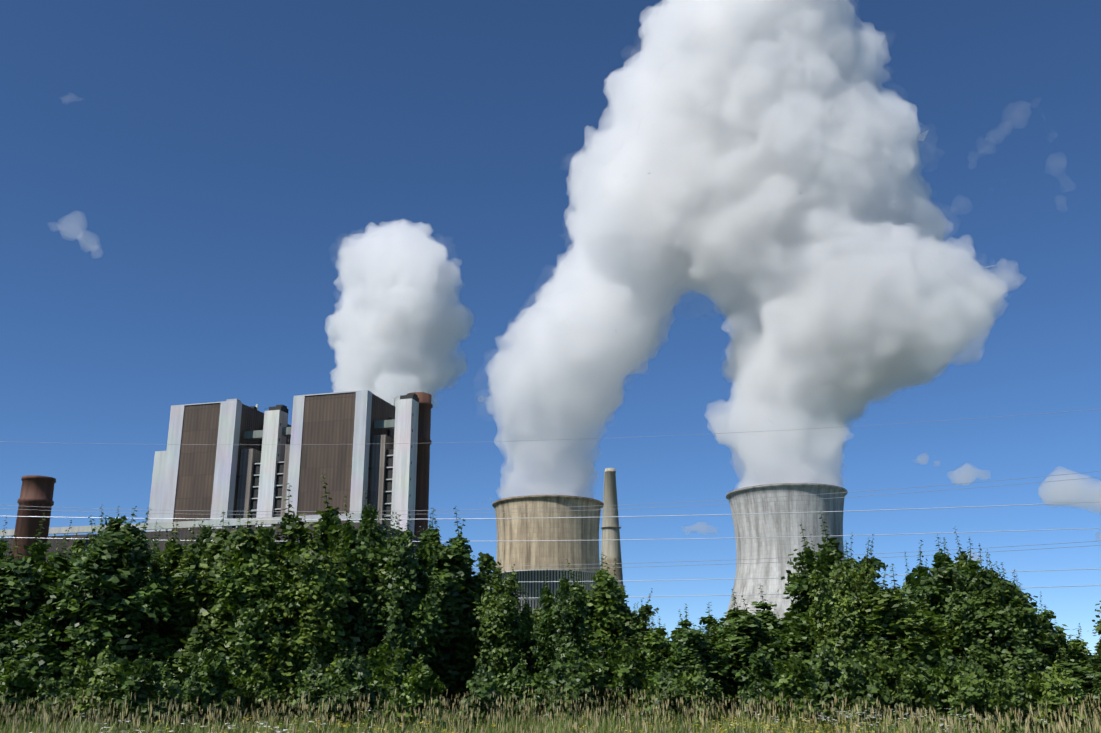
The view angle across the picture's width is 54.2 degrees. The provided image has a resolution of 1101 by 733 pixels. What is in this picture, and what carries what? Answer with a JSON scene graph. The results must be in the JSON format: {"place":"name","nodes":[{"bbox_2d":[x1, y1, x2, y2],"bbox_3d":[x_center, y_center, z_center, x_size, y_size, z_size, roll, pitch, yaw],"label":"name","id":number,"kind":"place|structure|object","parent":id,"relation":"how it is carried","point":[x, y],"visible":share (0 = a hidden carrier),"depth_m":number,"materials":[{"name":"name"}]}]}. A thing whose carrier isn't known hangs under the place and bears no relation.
{"place":"outdoors","nodes":[
{"label":"outdoors","id":0,"kind":"place"},
{"bbox_2d":[0,390,432,562],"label":"boiler house","id":1,"kind":"structure","parent":0,"point":[245,459],"depth_m":413.61,"materials":[{"name":"metal"}]},
{"bbox_2d":[492,495,603,613],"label":"cooling tower","id":2,"kind":"structure","parent":0,"point":[515,545],"depth_m":531.53,"materials":[{"name":"beige concrete"}]},
{"bbox_2d":[0,685,1100,732],"bbox_3d":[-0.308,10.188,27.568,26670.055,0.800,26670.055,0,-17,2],"label":"ground","id":3,"kind":"structure","parent":0,"point":[341,700],"depth_m":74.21,"materials":[{"name":"green plant"}]},
{"bbox_2d":[0,515,13,559],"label":"tree","id":4,"kind":"object","parent":3,"relation":"on","point":[2,546],"visible":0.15,"depth_m":39.94,"materials":[{"name":"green plant"}]},
{"bbox_2d":[0,655,25,697],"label":"bush","id":5,"kind":"object","parent":3,"relation":"on","point":[22,679],"depth_m":32.47,"materials":[{"name":"green plant"}]},
{"bbox_2d":[0,651,39,731],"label":"bush","id":6,"kind":"object","parent":3,"relation":"on","point":[12,671],"visible":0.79,"depth_m":28.80,"materials":[{"name":"green plant"}]},
{"bbox_2d":[0,541,45,702],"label":"tree","id":7,"kind":"object","parent":3,"relation":"on","point":[6,559],"visible":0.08,"depth_m":37.43,"materials":[{"name":"green plant"}]},
{"bbox_2d":[11,475,55,559],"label":"stack","id":8,"kind":"object","parent":3,"relation":"on","point":[37,490],"visible":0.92,"depth_m":353.21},
{"bbox_2d":[0,513,81,715],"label":"tree","id":9,"kind":"object","parent":3,"relation":"on","point":[32,584],"visible":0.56,"depth_m":37.10,"materials":[{"name":"green plant"}]},
{"bbox_2d":[36,655,91,727],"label":"bush","id":10,"kind":"object","parent":3,"relation":"on","point":[63,688],"visible":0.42,"depth_m":31.76,"materials":[{"name":"green plant"}]},
{"bbox_2d":[46,534,81,664],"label":"tree","id":11,"kind":"object","parent":3,"relation":"on","point":[50,583],"depth_m":39.77,"materials":[{"name":"green plant"}]},
{"bbox_2d":[64,521,96,621],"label":"tree","id":12,"kind":"object","parent":3,"relation":"on","point":[75,557],"visible":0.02,"depth_m":40.70,"materials":[{"name":"green plant"}]},
{"bbox_2d":[66,506,121,720],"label":"tree","id":13,"kind":"object","parent":3,"relation":"on","point":[77,547],"visible":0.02,"depth_m":53.36,"materials":[{"name":"green plant"}]},
{"bbox_2d":[59,638,129,731],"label":"bush","id":14,"kind":"object","parent":3,"relation":"on","point":[105,678],"visible":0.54,"depth_m":31.71,"materials":[{"name":"green plant"}]},
{"bbox_2d":[17,506,185,723],"bbox_3d":[-15.598,8.804,37.189,5.371,8.304,4.739,-9,-19,26],"label":"tree","id":15,"kind":"object","parent":3,"relation":"on","point":[102,579],"visible":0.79,"depth_m":36.77,"materials":[{"name":"green plant"}]},
{"bbox_2d":[96,506,119,551],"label":"tree","id":16,"kind":"object","parent":3,"relation":"on","point":[101,523],"depth_m":48.71,"materials":[{"name":"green plant"}]},
{"bbox_2d":[97,648,166,732],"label":"bush","id":17,"kind":"object","parent":3,"relation":"on","point":[138,675],"visible":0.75,"depth_m":27.00,"materials":[{"name":"green plant"}]},
{"bbox_2d":[122,511,160,660],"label":"tree","id":18,"kind":"object","parent":3,"relation":"on","point":[142,573],"visible":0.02,"depth_m":41.55,"materials":[{"name":"green plant"}]},
{"bbox_2d":[128,522,197,694],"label":"tree","id":19,"kind":"object","parent":3,"relation":"on","point":[192,552],"visible":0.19,"depth_m":39.35,"materials":[{"name":"green plant"}]},
{"bbox_2d":[151,658,186,731],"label":"bush","id":20,"kind":"object","parent":3,"relation":"on","point":[170,689],"visible":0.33,"depth_m":29.77,"materials":[{"name":"green plant"}]},
{"bbox_2d":[153,526,188,548],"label":"tree","id":21,"kind":"object","parent":3,"relation":"on","point":[160,539],"depth_m":49.59,"materials":[{"name":"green plant"}]},
{"bbox_2d":[155,517,230,711],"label":"tree","id":22,"kind":"object","parent":3,"relation":"on","point":[200,545],"visible":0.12,"depth_m":40.17,"materials":[{"name":"green plant"}]},
{"bbox_2d":[178,641,238,730],"bbox_3d":[-10.415,9.875,32.275,2.166,3.210,2.135,13,-21,-37],"label":"bush","id":23,"kind":"object","parent":3,"relation":"on","point":[205,682],"visible":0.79,"depth_m":32.02,"materials":[{"name":"green plant"}]},
{"bbox_2d":[157,509,264,711],"bbox_3d":[-12.030,9.335,39.080,5.165,8.279,5.228,-8,-18,24],"label":"tree","id":24,"kind":"object","parent":3,"relation":"on","point":[211,627],"visible":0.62,"depth_m":38.17,"materials":[{"name":"green plant"}]},
{"bbox_2d":[233,658,286,728],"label":"bush","id":25,"kind":"object","parent":3,"relation":"on","point":[258,685],"visible":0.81,"depth_m":33.24,"materials":[{"name":"green plant"}]},
{"bbox_2d":[211,514,311,711],"bbox_3d":[-10.112,9.030,37.925,3.516,7.639,3.984,3,-17,-9],"label":"tree","id":26,"kind":"object","parent":3,"relation":"on","point":[250,633],"visible":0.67,"depth_m":37.24,"materials":[{"name":"green plant"}]},
{"bbox_2d":[276,646,332,727],"bbox_3d":[-7.687,10.340,33.952,1.974,2.952,1.952,6,-17,-18],"label":"bush","id":27,"kind":"object","parent":3,"relation":"on","point":[315,682],"visible":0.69,"depth_m":33.64,"materials":[{"name":"green plant"}]},
{"bbox_2d":[256,511,359,715],"bbox_3d":[-8.530,8.915,37.917,3.596,7.757,3.660,4,-17,-12],"label":"tree","id":28,"kind":"object","parent":3,"relation":"on","point":[319,610],"visible":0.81,"depth_m":37.35,"materials":[{"name":"green plant"}]},
{"bbox_2d":[270,474,394,715],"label":"tree","id":29,"kind":"object","parent":3,"relation":"on","point":[291,528],"visible":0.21,"depth_m":40.32,"materials":[{"name":"green plant"}]},
{"bbox_2d":[317,646,391,732],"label":"bush","id":30,"kind":"object","parent":3,"relation":"on","point":[350,681],"visible":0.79,"depth_m":30.55,"materials":[{"name":"green plant"}]},
{"bbox_2d":[357,491,387,540],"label":"tree","id":31,"kind":"object","parent":3,"relation":"on","point":[360,521],"visible":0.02,"depth_m":58.35,"materials":[{"name":"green plant"}]},
{"bbox_2d":[333,494,412,689],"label":"tree","id":32,"kind":"object","parent":3,"relation":"on","point":[360,616],"visible":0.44,"depth_m":39.73,"materials":[{"name":"green plant"}]},
{"bbox_2d":[364,635,410,727],"bbox_3d":[-5.180,10.245,34.119,2.230,3.354,2.263,7,-18,-21],"label":"bush","id":33,"kind":"object","parent":3,"relation":"on","point":[384,661],"visible":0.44,"depth_m":33.95,"materials":[{"name":"green plant"}]},
{"bbox_2d":[384,512,408,612],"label":"tree","id":34,"kind":"object","parent":3,"relation":"on","point":[387,540],"visible":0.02,"depth_m":43.45,"materials":[{"name":"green plant"}]},
{"bbox_2d":[359,510,454,712],"bbox_3d":[-5.643,9.352,39.923,3.362,8.068,3.515,11,-20,-32],"label":"tree","id":35,"kind":"object","parent":3,"relation":"on","point":[413,598],"visible":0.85,"depth_m":39.38,"materials":[{"name":"green plant"}]},
{"bbox_2d":[385,655,447,732],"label":"bush","id":36,"kind":"object","parent":3,"relation":"on","point":[418,684],"visible":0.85,"depth_m":28.91,"materials":[{"name":"green plant"}]},
{"bbox_2d":[391,506,485,711],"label":"tree","id":37,"kind":"object","parent":3,"relation":"on","point":[455,554],"visible":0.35,"depth_m":42.08,"materials":[{"name":"green plant"}]},
{"bbox_2d":[417,519,516,721],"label":"tree","id":38,"kind":"object","parent":3,"relation":"on","point":[485,560],"visible":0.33,"depth_m":42.03,"materials":[{"name":"green plant"}]},
{"bbox_2d":[444,655,509,732],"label":"bush","id":39,"kind":"object","parent":3,"relation":"on","point":[483,687],"visible":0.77,"depth_m":29.98,"materials":[{"name":"green plant"}]},
{"bbox_2d":[458,559,536,708],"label":"tree","id":40,"kind":"object","parent":3,"relation":"on","point":[498,635],"visible":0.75,"depth_m":41.61,"materials":[{"name":"green plant"}]},
{"bbox_2d":[491,648,549,724],"bbox_3d":[-0.856,10.493,34.265,1.932,2.921,1.954,-5,-17,16],"label":"bush","id":41,"kind":"object","parent":3,"relation":"on","point":[518,682],"visible":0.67,"depth_m":33.98,"materials":[{"name":"green plant"}]},
{"bbox_2d":[505,584,552,713],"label":"tree","id":42,"kind":"object","parent":3,"relation":"on","point":[530,660],"visible":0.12,"depth_m":44.44,"materials":[{"name":"green plant"}]},
{"bbox_2d":[532,593,546,717],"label":"tree","id":43,"kind":"object","parent":3,"relation":"on","point":[537,612],"visible":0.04,"depth_m":51.30,"materials":[{"name":"green plant"}]},
{"bbox_2d":[530,563,599,718],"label":"tree","id":44,"kind":"object","parent":3,"relation":"on","point":[564,618],"visible":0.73,"depth_m":40.77,"materials":[{"name":"green plant"}]},
{"bbox_2d":[544,633,608,725],"bbox_3d":[0.565,9.996,33.469,2.337,3.271,2.141,-15,-23,42],"label":"bush","id":45,"kind":"object","parent":3,"relation":"on","point":[572,676],"visible":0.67,"depth_m":33.22,"materials":[{"name":"green plant"}]},
{"bbox_2d":[566,552,652,720],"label":"tree","id":46,"kind":"object","parent":3,"relation":"on","point":[604,602],"visible":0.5,"depth_m":43.63,"materials":[{"name":"green plant"}]},
{"bbox_2d":[588,587,658,708],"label":"tree","id":47,"kind":"object","parent":3,"relation":"on","point":[632,628],"visible":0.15,"depth_m":44.02,"materials":[{"name":"green plant"}]},
{"bbox_2d":[594,636,655,732],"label":"bush","id":48,"kind":"object","parent":3,"relation":"on","point":[628,674],"visible":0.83,"depth_m":33.88,"materials":[{"name":"green plant"}]},
{"bbox_2d":[629,602,651,622],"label":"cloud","id":49,"kind":"structure","parent":3,"relation":"on","point":[636,614],"depth_m":53.58,"materials":[{"name":"green plant"}]},
{"bbox_2d":[629,616,669,650],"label":"tree","id":50,"kind":"object","parent":3,"relation":"on","point":[642,633],"visible":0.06,"depth_m":43.38,"materials":[{"name":"green plant"}]},
{"bbox_2d":[634,655,689,731],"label":"bush","id":51,"kind":"object","parent":3,"relation":"on","point":[666,684],"visible":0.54,"depth_m":32.29,"materials":[{"name":"green plant"}]},
{"bbox_2d":[637,616,690,719],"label":"tree","id":52,"kind":"object","parent":3,"relation":"on","point":[658,635],"visible":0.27,"depth_m":39.06,"materials":[{"name":"green plant"}]},
{"bbox_2d":[641,603,739,716],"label":"tree","id":53,"kind":"object","parent":3,"relation":"on","point":[690,644],"visible":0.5,"depth_m":38.42,"materials":[{"name":"green plant"}]},
{"bbox_2d":[672,655,724,730],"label":"bush","id":54,"kind":"object","parent":3,"relation":"on","point":[700,686],"visible":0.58,"depth_m":32.28,"materials":[{"name":"green plant"}]},
{"bbox_2d":[694,620,742,719],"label":"tree","id":55,"kind":"object","parent":3,"relation":"on","point":[730,681],"depth_m":40.84,"materials":[{"name":"green plant"}]},
{"bbox_2d":[692,596,797,720],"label":"tree","id":56,"kind":"object","parent":3,"relation":"on","point":[740,645],"visible":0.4,"depth_m":39.94,"materials":[{"name":"green plant"}]},
{"bbox_2d":[732,641,782,725],"bbox_3d":[6.620,10.127,33.285,2.146,3.182,2.116,-2,-17,6],"label":"bush","id":57,"kind":"object","parent":3,"relation":"on","point":[760,677],"visible":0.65,"depth_m":33.21,"materials":[{"name":"green plant"}]},
{"bbox_2d":[718,585,818,706],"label":"tree","id":58,"kind":"object","parent":3,"relation":"on","point":[798,629],"visible":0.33,"depth_m":40.83,"materials":[{"name":"green plant"}]},
{"bbox_2d":[722,483,847,626],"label":"cooling tower","id":59,"kind":"structure","parent":3,"relation":"on","point":[784,526],"depth_m":496.74,"materials":[{"name":"grey concrete"}]},
{"bbox_2d":[773,592,815,653],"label":"tree","id":60,"kind":"object","parent":3,"relation":"on","point":[795,614],"depth_m":41.95,"materials":[{"name":"green plant"}]},
{"bbox_2d":[761,647,828,731],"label":"bush","id":61,"kind":"object","parent":3,"relation":"on","point":[794,684],"visible":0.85,"depth_m":28.18,"materials":[{"name":"green plant"}]},
{"bbox_2d":[783,526,846,602],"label":"tree","id":62,"kind":"object","parent":3,"relation":"on","point":[793,575],"visible":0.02,"depth_m":53.29,"materials":[{"name":"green plant"}]},
{"bbox_2d":[802,632,858,720],"bbox_3d":[8.532,9.742,32.427,2.220,3.426,2.165,-7,-18,21],"label":"bush","id":63,"kind":"object","parent":3,"relation":"on","point":[826,681],"visible":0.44,"depth_m":32.29,"materials":[{"name":"green plant"}]},
{"bbox_2d":[777,511,887,672],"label":"tree","id":64,"kind":"object","parent":3,"relation":"on","point":[826,556],"visible":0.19,"depth_m":41.95,"materials":[{"name":"green plant"}]},
{"bbox_2d":[802,545,892,671],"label":"tree","id":65,"kind":"object","parent":3,"relation":"on","point":[836,621],"visible":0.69,"depth_m":36.73,"materials":[{"name":"green plant"}]},
{"bbox_2d":[821,633,897,731],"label":"bush","id":66,"kind":"object","parent":3,"relation":"on","point":[866,673],"visible":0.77,"depth_m":29.29,"materials":[{"name":"green plant"}]},
{"bbox_2d":[845,532,881,583],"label":"tree","id":67,"kind":"object","parent":3,"relation":"on","point":[850,559],"depth_m":42.67,"materials":[{"name":"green plant"}]},
{"bbox_2d":[806,576,934,720],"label":"tree","id":68,"kind":"object","parent":3,"relation":"on","point":[876,622],"visible":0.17,"depth_m":36.24,"materials":[{"name":"green plant"}]},
{"bbox_2d":[830,564,958,715],"bbox_3d":[12.086,9.710,36.858,4.603,5.791,4.685,12,-20,-35],"label":"tree","id":69,"kind":"object","parent":3,"relation":"on","point":[894,600],"visible":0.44,"depth_m":36.15,"materials":[{"name":"green plant"}]},
{"bbox_2d":[875,636,940,731],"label":"bush","id":70,"kind":"object","parent":3,"relation":"on","point":[905,688],"visible":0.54,"depth_m":29.59,"materials":[{"name":"green plant"}]},
{"bbox_2d":[902,551,927,604],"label":"tree","id":71,"kind":"object","parent":3,"relation":"on","point":[907,581],"depth_m":47.56,"materials":[{"name":"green plant"}]},
{"bbox_2d":[903,534,992,716],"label":"tree","id":72,"kind":"object","parent":3,"relation":"on","point":[935,585],"visible":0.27,"depth_m":39.76,"materials":[{"name":"green plant"}]},
{"bbox_2d":[909,633,987,727],"bbox_3d":[11.278,9.221,30.523,2.131,3.222,2.156,-11,-20,33],"label":"bush","id":73,"kind":"object","parent":3,"relation":"on","point":[946,673],"visible":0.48,"depth_m":30.58,"materials":[{"name":"green plant"}]},
{"bbox_2d":[935,648,1002,732],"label":"bush","id":74,"kind":"object","parent":3,"relation":"on","point":[974,687],"visible":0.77,"depth_m":26.72,"materials":[{"name":"green plant"}]},
{"bbox_2d":[943,526,999,577],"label":"tree","id":75,"kind":"object","parent":3,"relation":"on","point":[961,558],"visible":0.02,"depth_m":41.79,"materials":[{"name":"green plant"}]},
{"bbox_2d":[938,545,1044,719],"bbox_3d":[15.431,9.587,37.998,3.596,6.678,3.660,8,-19,-26],"label":"tree","id":76,"kind":"object","parent":3,"relation":"on","point":[985,583],"visible":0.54,"depth_m":37.54,"materials":[{"name":"green plant"}]},
{"bbox_2d":[955,561,1073,722],"bbox_3d":[16.124,9.812,37.161,3.832,6.177,3.717,9,-19,-28],"label":"tree","id":77,"kind":"object","parent":3,"relation":"on","point":[1022,642],"visible":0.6,"depth_m":36.92,"materials":[{"name":"green plant"}]},
{"bbox_2d":[987,656,1062,732],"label":"bush","id":78,"kind":"object","parent":3,"relation":"on","point":[1013,694],"visible":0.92,"depth_m":26.10,"materials":[{"name":"green plant"}]},
{"bbox_2d":[1031,601,1086,671],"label":"tree","id":79,"kind":"object","parent":3,"relation":"on","point":[1053,630],"depth_m":40.08,"materials":[{"name":"green plant"}]},
{"bbox_2d":[1028,653,1094,732],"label":"bush","id":80,"kind":"object","parent":3,"relation":"on","point":[1060,690],"visible":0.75,"depth_m":25.92,"materials":[{"name":"green plant"}]},
{"bbox_2d":[1040,626,1100,711],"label":"tree","id":81,"kind":"object","parent":3,"relation":"on","point":[1077,649],"visible":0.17,"depth_m":37.27,"materials":[{"name":"green plant"}]},
{"bbox_2d":[1045,650,1100,721],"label":"bush","id":82,"kind":"object","parent":3,"relation":"on","point":[1090,672],"visible":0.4,"depth_m":34.90,"materials":[{"name":"green plant"}]},
{"bbox_2d":[1055,622,1094,660],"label":"tree","id":83,"kind":"object","parent":3,"relation":"on","point":[1072,640],"depth_m":43.74,"materials":[{"name":"green plant"}]},
{"bbox_2d":[1088,601,1100,652],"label":"tree","id":84,"kind":"object","parent":3,"relation":"on","point":[1098,627],"visible":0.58,"depth_m":39.36,"materials":[{"name":"green plant"}]},
{"bbox_2d":[1092,676,1100,726],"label":"bush","id":85,"kind":"object","parent":3,"relation":"on","point":[1096,691],"visible":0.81,"depth_m":31.41,"materials":[{"name":"green plant"}]},
{"bbox_2d":[0,409,1100,597],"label":"power line conductors","id":86,"kind":"object","parent":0,"point":[643,516],"visible":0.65,"depth_m":202.03,"materials":[{"name":"silver metal"}]},
{"bbox_2d":[0,0,1100,654],"label":"sky","id":87,"kind":"structure","parent":0,"point":[549,222],"materials":[{"name":"blue"}]},
{"bbox_2d":[600,468,624,602],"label":"concrete chimney","id":88,"kind":"object","parent":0,"point":[610,544],"visible":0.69,"depth_m":752.47,"materials":[{"name":"grey concrete"}]}
]}

